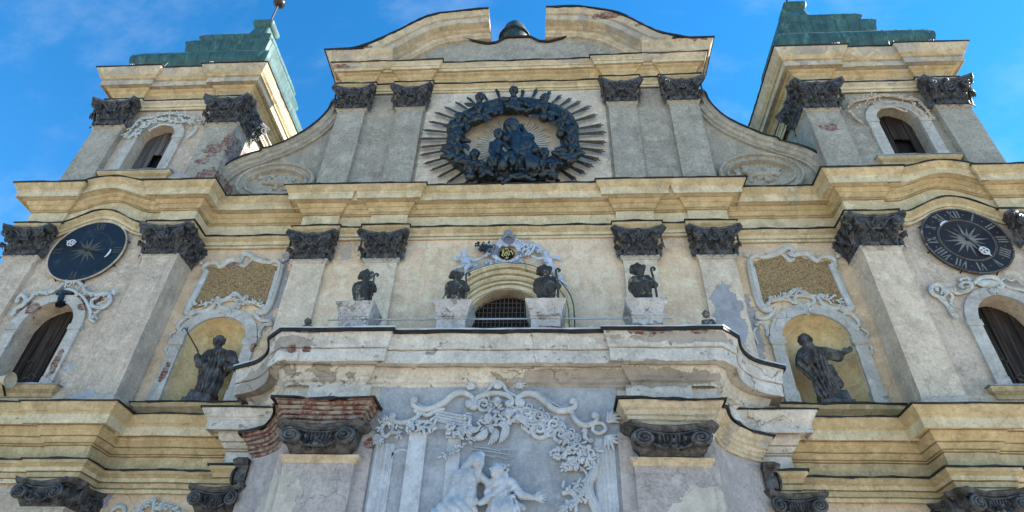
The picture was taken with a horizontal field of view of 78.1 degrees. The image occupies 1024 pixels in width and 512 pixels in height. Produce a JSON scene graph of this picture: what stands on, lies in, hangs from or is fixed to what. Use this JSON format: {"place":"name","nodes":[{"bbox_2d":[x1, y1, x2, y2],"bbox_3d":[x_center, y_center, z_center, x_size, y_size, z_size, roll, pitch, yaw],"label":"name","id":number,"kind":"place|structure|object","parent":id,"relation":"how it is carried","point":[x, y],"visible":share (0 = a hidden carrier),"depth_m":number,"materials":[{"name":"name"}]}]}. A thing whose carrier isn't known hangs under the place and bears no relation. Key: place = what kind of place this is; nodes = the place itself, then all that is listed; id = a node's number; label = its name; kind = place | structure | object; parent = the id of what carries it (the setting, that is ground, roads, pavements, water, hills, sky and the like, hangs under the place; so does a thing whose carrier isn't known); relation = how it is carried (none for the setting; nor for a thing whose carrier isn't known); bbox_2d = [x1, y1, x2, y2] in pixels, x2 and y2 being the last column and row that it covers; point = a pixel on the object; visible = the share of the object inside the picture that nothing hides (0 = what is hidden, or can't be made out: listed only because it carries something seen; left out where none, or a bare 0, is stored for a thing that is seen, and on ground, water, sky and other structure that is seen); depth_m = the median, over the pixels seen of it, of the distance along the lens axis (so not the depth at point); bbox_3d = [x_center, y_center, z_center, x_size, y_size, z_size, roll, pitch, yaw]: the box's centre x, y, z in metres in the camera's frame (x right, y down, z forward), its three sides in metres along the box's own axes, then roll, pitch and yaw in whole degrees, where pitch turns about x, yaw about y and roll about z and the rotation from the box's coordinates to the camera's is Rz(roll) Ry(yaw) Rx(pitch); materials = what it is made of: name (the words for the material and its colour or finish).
{"place":"outdoors","nodes":[
{"label":"outdoors","id":0,"kind":"place"},
{"bbox_2d":[0,0,1023,263],"label":"sky","id":1,"kind":"structure","parent":0,"point":[51,51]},
{"bbox_2d":[95,5,941,511],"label":"church","id":2,"kind":"structure","parent":0,"point":[687,189],"depth_m":20.40,"materials":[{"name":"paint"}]},
{"bbox_2d":[109,496,185,511],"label":"wall crest","id":3,"kind":"object","parent":2,"relation":"attached to","point":[153,502],"depth_m":15.88,"materials":[{"name":"white stone"}]},
{"bbox_2d":[181,327,238,400],"bbox_3d":[-8.881,3.268,18.417,1.984,2.292,0.806,-1,-38,3],"label":"statue","id":4,"kind":"object","parent":2,"relation":"on","point":[213,363],"visible":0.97,"depth_m":18.20,"materials":[{"name":"stone"}]},
{"bbox_2d":[163,250,287,353],"bbox_3d":[-8.760,1.363,19.811,3.264,3.929,0.204,-1,-38,3],"label":"stucco plaque","id":5,"kind":"object","parent":2,"relation":"attached to","point":[256,282],"visible":0.97,"depth_m":20.12,"materials":[{"name":"stone"}]},
{"bbox_2d":[442,262,574,327],"bbox_3d":[-0.152,1.901,18.433,3.929,3.645,0.976,-1,-38,3],"label":"window","id":6,"kind":"structure","parent":2,"relation":"in","point":[487,279],"depth_m":19.08,"materials":[{"name":"stone"}]},
{"bbox_2d":[420,86,606,184],"bbox_3d":[-0.008,-4.536,22.781,6.862,5.774,1.238,-1,-38,3],"label":"bronze sculpture","id":7,"kind":"object","parent":2,"relation":"attached to","point":[524,158],"visible":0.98,"depth_m":22.14,"materials":[{"name":"black metal"}]},
{"bbox_2d":[468,229,567,285],"bbox_3d":[0.165,0.030,19.673,3.091,2.230,0.232,-1,-38,3],"label":"cartouche","id":8,"kind":"object","parent":2,"relation":"attached to","point":[507,253],"visible":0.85,"depth_m":19.79,"materials":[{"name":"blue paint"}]},
{"bbox_2d":[453,250,482,273],"bbox_3d":[-1.392,0.214,19.516,0.988,0.981,0.343,-1,-38,3],"label":"cherub","id":9,"kind":"object","parent":8,"relation":"attached to","point":[467,264],"visible":0.93,"depth_m":19.52,"materials":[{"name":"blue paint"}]},
{"bbox_2d":[531,250,561,273],"bbox_3d":[1.066,0.209,19.350,0.975,0.919,0.343,-1,-38,3],"label":"cherub","id":10,"kind":"object","parent":8,"relation":"attached to","point":[547,259],"visible":0.77,"depth_m":19.42,"materials":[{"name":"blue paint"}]},
{"bbox_2d":[743,244,873,354],"bbox_3d":[8.553,1.191,18.752,3.264,3.974,0.204,-1,-38,3],"label":"stucco plaque","id":11,"kind":"object","parent":2,"relation":"attached to","point":[774,277],"visible":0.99,"depth_m":19.06,"materials":[{"name":"beige paint"}]},
{"bbox_2d":[795,333,856,402],"bbox_3d":[8.625,3.129,17.372,1.561,2.225,0.725,-1,-38,3],"label":"statue","id":12,"kind":"object","parent":2,"relation":"on","point":[815,367],"visible":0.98,"depth_m":17.19,"materials":[{"name":"stone"}]},
{"bbox_2d":[748,0,1023,511],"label":"bell tower","id":13,"kind":"structure","parent":0,"point":[886,181],"depth_m":19.54,"materials":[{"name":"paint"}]},
{"bbox_2d":[846,92,935,123],"bbox_3d":[13.470,-5.346,22.648,2.822,1.641,0.158,-1,-38,3],"label":"window ornament","id":14,"kind":"object","parent":13,"relation":"attached to","point":[867,99],"depth_m":22.75,"materials":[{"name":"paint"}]},
{"bbox_2d":[918,209,1014,274],"bbox_3d":[13.521,-0.466,18.761,2.504,2.504,0.206,-1,-38,3],"label":"clock","id":15,"kind":"object","parent":13,"relation":"attached to","point":[961,240],"visible":1,"depth_m":18.70,"materials":[{"name":"metal"}]},
{"bbox_2d":[928,275,1023,317],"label":"window ornament","id":16,"kind":"object","parent":13,"relation":"attached to","point":[989,281],"depth_m":17.70,"materials":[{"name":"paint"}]},
{"label":"ground","id":17,"kind":"structure","parent":0,"visible":0},
{"bbox_2d":[0,0,302,511],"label":"bell tower","id":18,"kind":"structure","parent":17,"relation":"on","point":[157,194],"depth_m":20.39,"materials":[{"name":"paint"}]},
{"bbox_2d":[0,372,16,395],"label":"floodlight","id":19,"kind":"object","parent":18,"relation":"attached to","point":[8,380],"visible":1,"depth_m":17.22,"materials":[{"name":"metal"}]},
{"bbox_2d":[9,280,117,322],"bbox_3d":[-13.611,1.360,19.209,3.231,1.583,0.277,-1,-38,3],"label":"window ornament","id":20,"kind":"object","parent":18,"relation":"attached to","point":[60,302],"depth_m":19.24,"materials":[{"name":"white stone"}]},
{"bbox_2d":[46,221,130,282],"bbox_3d":[-13.728,-0.169,20.406,2.504,2.504,0.206,-1,-38,3],"label":"clock","id":21,"kind":"object","parent":18,"relation":"attached to","point":[82,253],"visible":1,"depth_m":20.34,"materials":[{"name":"metal"}]},
{"bbox_2d":[121,110,201,138],"bbox_3d":[-13.379,-5.043,24.254,2.915,1.633,0.168,-1,-38,3],"label":"window ornament","id":22,"kind":"object","parent":18,"relation":"attached to","point":[154,119],"depth_m":24.32,"materials":[{"name":"white stone"}]},
{"bbox_2d":[230,324,785,511],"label":"portico","id":23,"kind":"structure","parent":17,"relation":"on","point":[674,397],"depth_m":14.60,"materials":[{"name":"white paint"}]},
{"bbox_2d":[303,318,311,325],"bbox_3d":[-5.295,1.945,16.153,0.441,0.848,0.370,-1,-38,3],"label":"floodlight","id":24,"kind":"object","parent":23,"relation":"on","point":[307,321],"visible":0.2,"depth_m":16.28,"materials":[{"name":"metal"}]},
{"bbox_2d":[335,300,381,325],"bbox_3d":[-3.976,1.803,16.088,1.018,1.030,0.920,-1,-38,3],"label":"pedestal","id":25,"kind":"object","parent":23,"relation":"on","point":[360,313],"visible":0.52,"depth_m":15.96,"materials":[{"name":"stone"}]},
{"bbox_2d":[352,269,378,300],"bbox_3d":[-3.913,0.935,16.774,0.715,1.515,0.545,-1,-38,3],"label":"statue","id":26,"kind":"object","parent":25,"relation":"on","point":[365,288],"visible":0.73,"depth_m":16.65,"materials":[{"name":"stone"}]},
{"bbox_2d":[432,299,475,327],"bbox_3d":[-1.500,1.766,15.948,1.035,1.040,0.927,-1,-38,3],"label":"pedestal","id":27,"kind":"object","parent":23,"relation":"on","point":[454,313],"visible":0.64,"depth_m":15.80,"materials":[{"name":"stone"}]},
{"bbox_2d":[445,268,470,298],"bbox_3d":[-1.438,0.908,16.627,0.700,1.467,0.535,-1,-38,3],"label":"statue","id":28,"kind":"object","parent":27,"relation":"on","point":[456,287],"visible":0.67,"depth_m":16.51,"materials":[{"name":"stone"}]},
{"bbox_2d":[364,380,621,511],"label":"wall relief","id":29,"kind":"object","parent":23,"relation":"attached to","point":[462,482],"depth_m":13.82,"materials":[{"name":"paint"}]},
{"bbox_2d":[525,298,565,327],"bbox_3d":[0.856,1.727,15.805,1.035,1.063,0.935,-1,-38,3],"label":"pedestal","id":30,"kind":"object","parent":23,"relation":"on","point":[546,312],"visible":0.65,"depth_m":15.66,"materials":[{"name":"stone"}]},
{"bbox_2d":[328,317,671,320],"bbox_3d":[-0.375,1.606,16.052,8.786,0.030,0.030,-1,-38,3],"label":"rail","id":31,"kind":"object","parent":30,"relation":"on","point":[503,319],"visible":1,"depth_m":16.03,"materials":[{"name":"metal"}]},
{"bbox_2d":[533,264,561,297],"bbox_3d":[0.922,0.825,16.522,0.745,1.575,0.571,-1,-38,3],"label":"statue","id":32,"kind":"object","parent":30,"relation":"on","point":[546,285],"visible":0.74,"depth_m":16.39,"materials":[{"name":"stone"}]},
{"bbox_2d":[623,297,666,324],"bbox_3d":[3.329,1.708,15.654,1.023,1.061,0.931,-1,-38,3],"label":"pedestal","id":33,"kind":"object","parent":23,"relation":"on","point":[643,311],"visible":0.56,"depth_m":15.52,"materials":[{"name":"stone"}]},
{"bbox_2d":[628,262,657,297],"bbox_3d":[3.400,0.791,16.378,0.757,1.604,0.583,-1,-38,3],"label":"statue","id":34,"kind":"object","parent":33,"relation":"on","point":[641,284],"visible":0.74,"depth_m":16.25,"materials":[{"name":"stone"}]},
{"bbox_2d":[701,310,715,324],"bbox_3d":[4.862,1.792,15.597,0.441,1.065,0.409,-1,-38,3],"label":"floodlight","id":35,"kind":"object","parent":23,"relation":"on","point":[705,313],"visible":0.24,"depth_m":15.65,"materials":[{"name":"metal"}]}
]}

